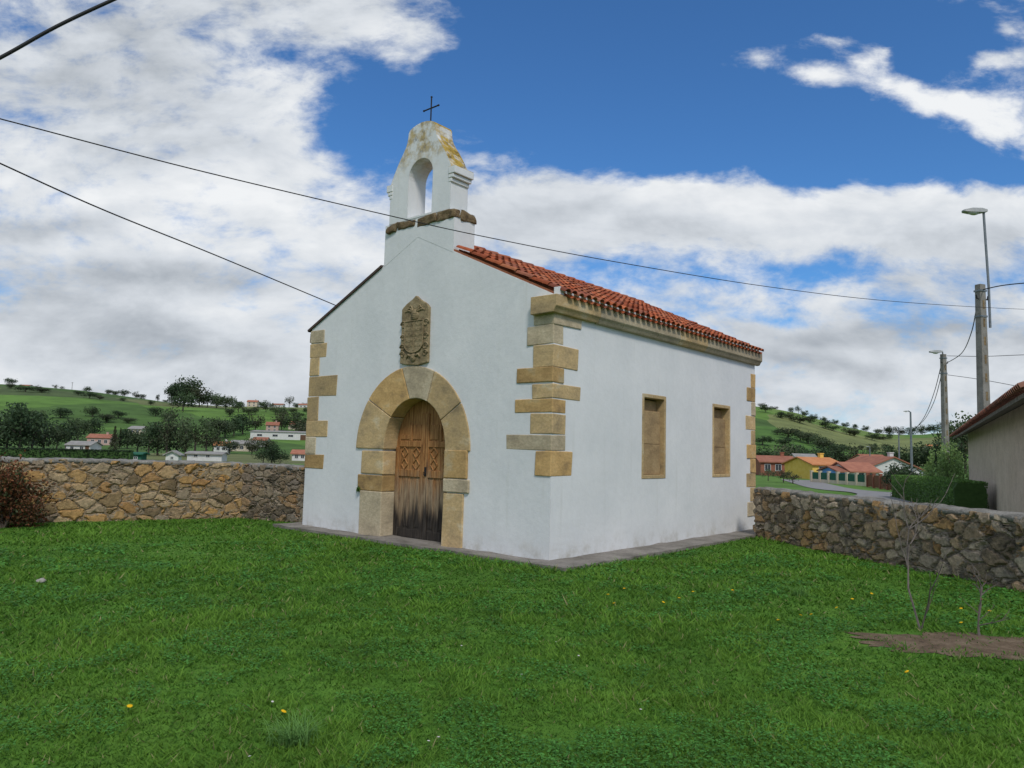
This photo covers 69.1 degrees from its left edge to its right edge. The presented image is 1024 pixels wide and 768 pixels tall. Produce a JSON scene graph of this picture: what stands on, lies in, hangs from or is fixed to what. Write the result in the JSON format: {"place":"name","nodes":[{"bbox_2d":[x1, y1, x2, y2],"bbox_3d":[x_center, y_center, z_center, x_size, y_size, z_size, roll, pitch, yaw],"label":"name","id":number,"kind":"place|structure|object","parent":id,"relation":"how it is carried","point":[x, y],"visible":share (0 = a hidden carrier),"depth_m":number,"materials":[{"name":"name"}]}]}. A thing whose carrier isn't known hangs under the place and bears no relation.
{"place":"outdoors","nodes":[
{"label":"outdoors","id":0,"kind":"place"},
{"bbox_2d":[0,0,115,59],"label":"overhead wire","id":1,"kind":"object","parent":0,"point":[48,30],"visible":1,"depth_m":8.59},
{"bbox_2d":[0,118,1010,308],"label":"overhead wire","id":2,"kind":"object","parent":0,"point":[416,221],"visible":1,"depth_m":9.60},
{"bbox_2d":[0,384,1023,767],"bbox_3d":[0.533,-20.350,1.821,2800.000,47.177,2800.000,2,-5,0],"label":"ground","id":3,"kind":"structure","parent":0,"point":[768,420],"depth_m":5.82,"materials":[{"name":"green plant"}]},
{"bbox_2d":[0,409,36,447],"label":"tree","id":4,"kind":"object","parent":3,"relation":"on","point":[3,442],"visible":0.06,"depth_m":149.03,"materials":[{"name":"green plant"}]},
{"bbox_2d":[0,401,44,447],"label":"tree","id":5,"kind":"object","parent":3,"relation":"on","point":[19,415],"visible":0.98,"depth_m":143.69,"materials":[{"name":"green plant"}]},
{"bbox_2d":[4,413,59,447],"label":"tree","id":6,"kind":"object","parent":3,"relation":"on","point":[36,434],"visible":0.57,"depth_m":149.00,"materials":[{"name":"green plant"}]},
{"bbox_2d":[0,449,66,527],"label":"shrub","id":7,"kind":"object","parent":3,"relation":"on","point":[26,508],"visible":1,"depth_m":13.29,"materials":[{"name":"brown plant"}]},
{"bbox_2d":[25,420,69,447],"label":"tree","id":8,"kind":"object","parent":3,"relation":"on","point":[56,435],"visible":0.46,"depth_m":159.69,"materials":[{"name":"green plant"}]},
{"bbox_2d":[43,420,76,448],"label":"tree","id":9,"kind":"object","parent":3,"relation":"on","point":[67,430],"visible":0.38,"depth_m":189.49,"materials":[{"name":"green plant"}]},
{"bbox_2d":[45,407,75,417],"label":"tree","id":10,"kind":"object","parent":3,"relation":"on","point":[63,410],"visible":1,"depth_m":344.92,"materials":[{"name":"green plant"}]},
{"bbox_2d":[0,447,133,459],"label":"hedge","id":11,"kind":"object","parent":3,"relation":"on","point":[69,453],"visible":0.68,"depth_m":89.23,"materials":[{"name":"green plant"}]},
{"bbox_2d":[54,418,87,448],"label":"tree","id":12,"kind":"object","parent":3,"relation":"on","point":[73,425],"visible":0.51,"depth_m":210.24,"materials":[{"name":"green plant"}]},
{"bbox_2d":[64,441,103,448],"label":"house","id":13,"kind":"structure","parent":3,"relation":"on","point":[84,445],"depth_m":177.70,"materials":[{"name":"white paint"}]},
{"bbox_2d":[74,418,94,440],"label":"tree","id":14,"kind":"object","parent":3,"relation":"on","point":[86,425],"visible":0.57,"depth_m":259.60,"materials":[{"name":"green plant"}]},
{"bbox_2d":[79,406,100,416],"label":"tree","id":15,"kind":"object","parent":3,"relation":"on","point":[93,411],"visible":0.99,"depth_m":358.06,"materials":[{"name":"green plant"}]},
{"bbox_2d":[81,417,107,433],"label":"tree","id":16,"kind":"object","parent":3,"relation":"on","point":[93,422],"visible":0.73,"depth_m":278.65,"materials":[{"name":"green plant"}]},
{"bbox_2d":[86,432,113,444],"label":"house","id":17,"kind":"structure","parent":3,"relation":"on","point":[103,439],"depth_m":244.35,"materials":[{"name":"paint"}]},
{"bbox_2d":[96,413,117,422],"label":"tree","id":18,"kind":"object","parent":3,"relation":"on","point":[107,417],"visible":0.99,"depth_m":337.42,"materials":[{"name":"green plant"}]},
{"bbox_2d":[108,426,120,449],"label":"tree","id":19,"kind":"object","parent":3,"relation":"on","point":[114,438],"visible":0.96,"depth_m":189.00,"materials":[{"name":"green plant"}]},
{"bbox_2d":[0,456,243,523],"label":"stone wall","id":20,"kind":"structure","parent":3,"relation":"on","point":[103,489],"depth_m":15.01,"materials":[{"name":"beige stone"}]},
{"bbox_2d":[117,429,134,448],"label":"tree","id":21,"kind":"object","parent":3,"relation":"on","point":[123,437],"visible":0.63,"depth_m":227.91,"materials":[{"name":"green plant"}]},
{"bbox_2d":[123,430,146,451],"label":"tree","id":22,"kind":"object","parent":3,"relation":"on","point":[134,440],"visible":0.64,"depth_m":197.66,"materials":[{"name":"green plant"}]},
{"bbox_2d":[133,452,149,459],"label":"shed","id":23,"kind":"structure","parent":3,"relation":"on","point":[140,455],"depth_m":107.38,"materials":[{"name":"green paint"}]},
{"bbox_2d":[136,422,165,455],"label":"tree","id":24,"kind":"object","parent":3,"relation":"on","point":[153,431],"visible":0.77,"depth_m":163.31,"materials":[{"name":"green plant"}]},
{"bbox_2d":[154,407,183,452],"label":"tree","id":25,"kind":"object","parent":3,"relation":"on","point":[165,433],"visible":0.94,"depth_m":159.39,"materials":[{"name":"green plant"}]},
{"bbox_2d":[163,450,184,459],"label":"shed","id":26,"kind":"structure","parent":3,"relation":"on","point":[174,455],"depth_m":107.43,"materials":[{"name":"white paint"}]},
{"bbox_2d":[158,424,192,451],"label":"tree","id":27,"kind":"object","parent":3,"relation":"on","point":[173,446],"visible":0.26,"depth_m":163.28,"materials":[{"name":"green plant"}]},
{"bbox_2d":[164,382,191,405],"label":"tree","id":28,"kind":"object","parent":3,"relation":"on","point":[171,389],"visible":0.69,"depth_m":498.42,"materials":[{"name":"green plant"}]},
{"bbox_2d":[167,391,199,410],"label":"tree","id":29,"kind":"object","parent":3,"relation":"on","point":[187,399],"visible":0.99,"depth_m":428.28,"materials":[{"name":"green plant"}]},
{"bbox_2d":[167,375,199,405],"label":"tree","id":30,"kind":"object","parent":3,"relation":"on","point":[192,382],"visible":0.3,"depth_m":512.48,"materials":[{"name":"green plant"}]},
{"bbox_2d":[174,417,194,456],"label":"tree","id":31,"kind":"object","parent":3,"relation":"on","point":[186,447],"visible":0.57,"depth_m":158.93,"materials":[{"name":"green plant"}]},
{"bbox_2d":[176,380,204,406],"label":"tree","id":32,"kind":"object","parent":3,"relation":"on","point":[190,386],"visible":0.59,"depth_m":506.25,"materials":[{"name":"green plant"}]},
{"bbox_2d":[166,415,222,450],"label":"tree","id":33,"kind":"object","parent":3,"relation":"on","point":[190,432],"visible":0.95,"depth_m":148.92,"materials":[{"name":"green plant"}]},
{"bbox_2d":[189,386,211,406],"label":"tree","id":34,"kind":"object","parent":3,"relation":"on","point":[199,394],"visible":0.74,"depth_m":499.15,"materials":[{"name":"green plant"}]},
{"bbox_2d":[186,431,222,450],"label":"tree","id":35,"kind":"object","parent":3,"relation":"on","point":[212,440],"visible":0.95,"depth_m":149.34,"materials":[{"name":"green plant"}]},
{"bbox_2d":[184,451,229,460],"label":"outbuilding","id":36,"kind":"structure","parent":3,"relation":"on","point":[205,456],"depth_m":127.26,"materials":[{"name":"white paint"}]},
{"bbox_2d":[197,391,218,407],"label":"tree","id":37,"kind":"object","parent":3,"relation":"on","point":[207,397],"visible":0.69,"depth_m":497.30,"materials":[{"name":"green plant"}]},
{"bbox_2d":[209,393,224,407],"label":"tree","id":38,"kind":"object","parent":3,"relation":"on","point":[214,400],"visible":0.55,"depth_m":488.29,"materials":[{"name":"green plant"}]},
{"bbox_2d":[205,416,229,436],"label":"tree","id":39,"kind":"object","parent":3,"relation":"on","point":[219,424],"visible":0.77,"depth_m":288.31,"materials":[{"name":"green plant"}]},
{"bbox_2d":[217,396,236,408],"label":"tree","id":40,"kind":"object","parent":3,"relation":"on","point":[223,400],"visible":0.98,"depth_m":478.29,"materials":[{"name":"green plant"}]},
{"bbox_2d":[220,420,236,437],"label":"tree","id":41,"kind":"object","parent":3,"relation":"on","point":[230,428],"visible":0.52,"depth_m":298.38,"materials":[{"name":"green plant"}]},
{"bbox_2d":[219,439,241,453],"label":"tree","id":42,"kind":"object","parent":3,"relation":"on","point":[229,445],"visible":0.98,"depth_m":213.76,"materials":[{"name":"green plant"}]},
{"bbox_2d":[223,416,246,435],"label":"tree","id":43,"kind":"object","parent":3,"relation":"on","point":[239,422],"visible":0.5,"depth_m":308.80,"materials":[{"name":"green plant"}]},
{"bbox_2d":[230,438,256,450],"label":"house","id":44,"kind":"structure","parent":3,"relation":"on","point":[241,448],"depth_m":234.08,"materials":[{"name":"beige paint"}]},
{"bbox_2d":[233,413,255,434],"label":"tree","id":45,"kind":"object","parent":3,"relation":"on","point":[244,419],"visible":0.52,"depth_m":318.81,"materials":[{"name":"green plant"}]},
{"bbox_2d":[242,437,261,454],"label":"tree","id":46,"kind":"object","parent":3,"relation":"on","point":[252,447],"visible":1,"depth_m":208.34,"materials":[{"name":"green plant"}]},
{"bbox_2d":[245,413,264,429],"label":"tree","id":47,"kind":"object","parent":3,"relation":"on","point":[260,420],"visible":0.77,"depth_m":338.36,"materials":[{"name":"green plant"}]},
{"bbox_2d":[251,449,271,462],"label":"tree","id":48,"kind":"object","parent":3,"relation":"on","point":[261,456],"visible":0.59,"depth_m":124.19,"materials":[{"name":"green plant"}]},
{"bbox_2d":[255,439,276,448],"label":"tree","id":49,"kind":"object","parent":3,"relation":"on","point":[266,444],"visible":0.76,"depth_m":228.32,"materials":[{"name":"green plant"}]},
{"bbox_2d":[258,400,274,409],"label":"tree","id":50,"kind":"object","parent":3,"relation":"on","point":[265,406],"visible":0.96,"depth_m":451.31,"materials":[{"name":"green plant"}]},
{"bbox_2d":[239,462,304,521],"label":"stone wall","id":51,"kind":"structure","parent":3,"relation":"on","point":[274,491],"depth_m":15.78,"materials":[{"name":"grey stone"}]},
{"bbox_2d":[258,444,286,462],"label":"tree","id":52,"kind":"object","parent":3,"relation":"on","point":[276,448],"visible":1,"depth_m":118.95,"materials":[{"name":"green plant"}]},
{"bbox_2d":[265,421,280,430],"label":"house","id":53,"kind":"structure","parent":3,"relation":"on","point":[274,426],"depth_m":334.63,"materials":[{"name":"paint"}]},
{"bbox_2d":[249,430,305,439],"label":"warehouse","id":54,"kind":"structure","parent":3,"relation":"on","point":[287,435],"depth_m":299.11,"materials":[{"name":"white paint"}]},
{"bbox_2d":[270,410,293,430],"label":"tree","id":55,"kind":"object","parent":3,"relation":"on","point":[279,419],"visible":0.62,"depth_m":343.89,"materials":[{"name":"green plant"}]},
{"bbox_2d":[250,704,335,749],"bbox_3d":[-1.142,1.864,4.056,0.531,0.178,0.481,-2,-6,30],"label":"grass tuft","id":56,"kind":"object","parent":3,"relation":"on","point":[295,737],"visible":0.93,"depth_m":4.01,"materials":[{"name":"green plant"}]},
{"bbox_2d":[282,412,306,430],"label":"tree","id":57,"kind":"object","parent":3,"relation":"on","point":[295,417],"visible":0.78,"depth_m":328.18,"materials":[{"name":"green plant"}]},
{"bbox_2d":[290,449,305,460],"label":"house","id":58,"kind":"structure","parent":3,"relation":"on","point":[298,455],"depth_m":149.20,"materials":[{"name":"white paint"}]},
{"bbox_2d":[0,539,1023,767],"bbox_3d":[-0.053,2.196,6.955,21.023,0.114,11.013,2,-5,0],"label":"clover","id":59,"kind":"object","parent":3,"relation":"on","point":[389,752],"visible":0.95,"depth_m":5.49,"materials":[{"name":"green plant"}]},
{"bbox_2d":[272,522,756,571],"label":"footpath","id":60,"kind":"structure","parent":3,"relation":"on","point":[652,550],"depth_m":12.13,"materials":[{"name":"concrete"}]},
{"bbox_2d":[302,96,763,559],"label":"chapel","id":61,"kind":"structure","parent":3,"relation":"on","point":[465,392],"depth_m":12.71,"materials":[{"name":"white paint"}]},
{"bbox_2d":[0,163,334,304],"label":"overhead wire","id":62,"kind":"object","parent":61,"relation":"attached to","point":[151,229],"visible":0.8,"depth_m":11.22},
{"bbox_2d":[393,400,427,538],"bbox_3d":[-1.782,1.480,13.066,0.754,2.387,0.076,-3,-7,40],"label":"door leaf","id":63,"kind":"structure","parent":61,"relation":"in","point":[410,449],"depth_m":13.03,"materials":[{"name":"brown wood"}]},
{"bbox_2d":[422,402,446,541],"bbox_3d":[-1.211,1.450,12.561,0.754,2.387,0.106,-3,-7,40],"label":"door leaf","id":64,"kind":"structure","parent":61,"relation":"in","point":[433,473],"depth_m":12.65,"materials":[{"name":"brown wood"}]},
{"bbox_2d":[641,393,665,478],"bbox_3d":[2.378,0.925,13.107,0.302,1.461,0.821,-3,-7,40],"label":"window","id":65,"kind":"structure","parent":61,"relation":"in","point":[654,410],"depth_m":13.17,"materials":[{"name":"stone"}]},
{"bbox_2d":[712,404,729,476],"bbox_3d":[4.138,1.156,15.173,0.302,1.461,0.821,-3,-7,40],"label":"window frame","id":66,"kind":"structure","parent":61,"relation":"in","point":[720,416],"depth_m":15.25,"materials":[{"name":"stone"}]},
{"bbox_2d":[756,445,776,455],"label":"tree","id":67,"kind":"object","parent":3,"relation":"on","point":[764,452],"visible":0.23,"depth_m":167.93,"materials":[{"name":"green plant"}]},
{"bbox_2d":[755,435,778,444],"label":"tree","id":68,"kind":"object","parent":3,"relation":"on","point":[765,439],"visible":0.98,"depth_m":307.46,"materials":[{"name":"green plant"}]},
{"bbox_2d":[755,452,793,475],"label":"house","id":69,"kind":"structure","parent":3,"relation":"on","point":[764,463],"depth_m":129.78,"materials":[{"name":"red brick"}]},
{"bbox_2d":[774,437,794,444],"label":"tree","id":70,"kind":"object","parent":3,"relation":"on","point":[783,441],"visible":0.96,"depth_m":309.21,"materials":[{"name":"green plant"}]},
{"bbox_2d":[775,427,799,436],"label":"tree","id":71,"kind":"object","parent":3,"relation":"on","point":[786,431],"visible":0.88,"depth_m":346.68,"materials":[{"name":"green plant"}]},
{"bbox_2d":[773,443,802,455],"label":"tree","id":72,"kind":"object","parent":3,"relation":"on","point":[787,452],"visible":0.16,"depth_m":182.96,"materials":[{"name":"green plant"}]},
{"bbox_2d":[780,444,811,453],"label":"tree","id":73,"kind":"object","parent":3,"relation":"on","point":[798,449],"visible":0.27,"depth_m":188.15,"materials":[{"name":"green plant"}]},
{"bbox_2d":[784,584,809,596],"bbox_3d":[3.291,2.386,8.646,0.393,0.139,0.382,2,-5,0],"label":"grass tuft","id":74,"kind":"object","parent":3,"relation":"on","point":[797,593],"visible":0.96,"depth_m":8.63,"materials":[{"name":"green plant"}]},
{"bbox_2d":[788,414,812,422],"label":"tree","id":75,"kind":"object","parent":3,"relation":"on","point":[802,419],"visible":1,"depth_m":432.29,"materials":[{"name":"green plant"}]},
{"bbox_2d":[796,431,818,443],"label":"tree","id":76,"kind":"object","parent":3,"relation":"on","point":[806,436],"visible":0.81,"depth_m":336.01,"materials":[{"name":"green plant"}]},
{"bbox_2d":[781,453,838,478],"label":"house","id":77,"kind":"structure","parent":3,"relation":"on","point":[800,467],"depth_m":115.57,"materials":[{"name":"yellow paint"}]},
{"bbox_2d":[800,446,837,458],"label":"tree","id":78,"kind":"object","parent":3,"relation":"on","point":[824,451],"visible":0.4,"depth_m":183.03,"materials":[{"name":"green plant"}]},
{"bbox_2d":[813,438,836,449],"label":"tree","id":79,"kind":"object","parent":3,"relation":"on","point":[822,443],"visible":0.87,"depth_m":302.38,"materials":[{"name":"green plant"}]},
{"bbox_2d":[825,444,846,460],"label":"tree","id":80,"kind":"object","parent":3,"relation":"on","point":[837,451],"visible":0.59,"depth_m":188.16,"materials":[{"name":"green plant"}]},
{"bbox_2d":[816,466,857,473],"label":"annex","id":81,"kind":"object","parent":3,"relation":"on","point":[835,469],"visible":0.37,"depth_m":103.93,"materials":[{"name":"blue paint"}]},
{"bbox_2d":[809,470,865,485],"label":"garden fence","id":82,"kind":"object","parent":3,"relation":"on","point":[847,478],"visible":0.74,"depth_m":94.21,"materials":[{"name":"beige paint"}]},
{"bbox_2d":[830,462,882,475],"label":"house","id":83,"kind":"structure","parent":3,"relation":"on","point":[861,468],"depth_m":103.56,"materials":[{"name":"orange tile"}]},
{"bbox_2d":[842,443,877,457],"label":"tree","id":84,"kind":"object","parent":3,"relation":"on","point":[856,451],"visible":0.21,"depth_m":184.02,"materials":[{"name":"green plant"}]},
{"bbox_2d":[866,473,891,489],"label":"garden fence","id":85,"kind":"object","parent":3,"relation":"on","point":[873,480],"visible":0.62,"depth_m":83.23,"materials":[{"name":"brown wood"}]},
{"bbox_2d":[845,452,926,474],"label":"house","id":86,"kind":"structure","parent":3,"relation":"on","point":[880,462],"depth_m":107.79,"materials":[{"name":"orange tile"}]},
{"bbox_2d":[753,487,1023,591],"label":"stone wall","id":87,"kind":"structure","parent":3,"relation":"on","point":[990,542],"depth_m":11.30,"materials":[{"name":"grey stone"}]},
{"bbox_2d":[878,445,915,465],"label":"tree","id":88,"kind":"object","parent":3,"relation":"on","point":[896,453],"visible":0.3,"depth_m":168.85,"materials":[{"name":"green plant"}]},
{"bbox_2d":[879,464,915,488],"bbox_3d":[29.765,7.388,57.446,2.769,2.426,3.349,-2,-6,37],"label":"tree","id":89,"kind":"object","parent":3,"relation":"on","point":[887,478],"visible":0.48,"depth_m":57.30,"materials":[{"name":"green plant"}]},
{"bbox_2d":[882,462,920,479],"bbox_3d":[32.446,7.816,61.730,3.431,2.793,3.529,0,-5,13],"label":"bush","id":90,"kind":"object","parent":3,"relation":"on","point":[894,463],"visible":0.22,"depth_m":61.46,"materials":[{"name":"green plant"}]},
{"bbox_2d":[903,410,912,472],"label":"street lamp","id":91,"kind":"object","parent":3,"relation":"on","point":[911,456],"visible":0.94,"depth_m":75.77,"materials":[{"name":"metal"}]},
{"bbox_2d":[900,447,927,467],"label":"tree","id":92,"kind":"object","parent":3,"relation":"on","point":[906,460],"visible":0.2,"depth_m":164.17,"materials":[{"name":"green plant"}]},
{"bbox_2d":[888,467,955,629],"bbox_3d":[4.019,1.595,7.310,0.588,1.571,0.833,-2,-6,33],"label":"sapling","id":93,"kind":"object","parent":3,"relation":"on","point":[907,563],"visible":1,"depth_m":7.38,"materials":[{"name":"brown plant"}]},
{"bbox_2d":[905,441,950,467],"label":"tree","id":94,"kind":"object","parent":3,"relation":"on","point":[919,456],"visible":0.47,"depth_m":159.47,"materials":[{"name":"green plant"}]},
{"bbox_2d":[843,631,1023,660],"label":"bare soil","id":95,"kind":"structure","parent":3,"relation":"on","point":[1007,644],"depth_m":6.55,"materials":[{"name":"brown soil"}]},
{"bbox_2d":[962,562,1010,635],"bbox_3d":[4.419,2.015,6.960,0.386,0.680,0.259,-1,-6,25],"label":"sapling","id":96,"kind":"object","parent":95,"relation":"on","point":[980,603],"visible":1,"depth_m":6.98,"materials":[{"name":"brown plant"}]},
{"bbox_2d":[929,350,949,469],"bbox_3d":[33.440,3.041,58.013,1.509,11.438,0.490,2,-5,-4],"label":"utility pole","id":97,"kind":"object","parent":3,"relation":"on","point":[944,401],"visible":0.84,"depth_m":58.10,"materials":[{"name":"grey concrete"}]},
{"bbox_2d":[891,474,988,508],"bbox_3d":[15.675,4.146,28.028,0.996,1.440,14.523,0,-5,21],"label":"hedge","id":98,"kind":"object","parent":3,"relation":"on","point":[960,491],"visible":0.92,"depth_m":23.48,"materials":[{"name":"green plant"}]},
{"bbox_2d":[919,437,968,479],"bbox_3d":[19.572,3.909,33.325,2.350,3.085,2.450,2,-5,0],"label":"willow tree","id":99,"kind":"object","parent":3,"relation":"on","point":[947,466],"visible":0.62,"depth_m":33.14,"materials":[{"name":"green plant"}]},
{"bbox_2d":[924,441,967,470],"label":"tree","id":100,"kind":"object","parent":3,"relation":"on","point":[938,447],"visible":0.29,"depth_m":154.31,"materials":[{"name":"green plant"}]},
{"bbox_2d":[929,420,967,454],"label":"tree","id":101,"kind":"object","parent":3,"relation":"on","point":[950,432],"visible":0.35,"depth_m":198.29,"materials":[{"name":"green plant"}]},
{"bbox_2d":[939,411,975,473],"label":"tree","id":102,"kind":"object","parent":3,"relation":"on","point":[968,418],"visible":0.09,"depth_m":203.80,"materials":[{"name":"green plant"}]},
{"bbox_2d":[949,419,967,452],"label":"tree","id":103,"kind":"object","parent":3,"relation":"on","point":[965,436],"visible":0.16,"depth_m":200.00,"materials":[{"name":"green plant"}]},
{"bbox_2d":[962,207,991,413],"bbox_3d":[21.554,-1.375,34.293,1.183,13.794,0.493,2,-5,-7],"label":"utility pole","id":104,"kind":"object","parent":3,"relation":"on","point":[982,375],"visible":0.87,"depth_m":34.30,"materials":[{"name":"grey concrete"}]},
{"bbox_2d":[949,381,1023,513],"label":"outbuilding","id":105,"kind":"structure","parent":3,"relation":"on","point":[994,430],"depth_m":19.07,"materials":[{"name":"beige paint"}]},
{"bbox_2d":[0,0,1023,434],"label":"sky","id":106,"kind":"structure","parent":0,"point":[840,148],"materials":[{"name":"blue"}]},
{"bbox_2d":[781,479,914,502],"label":"road","id":107,"kind":"structure","parent":0,"point":[826,486],"depth_m":72.02,"materials":[{"name":"grey asphalt"}]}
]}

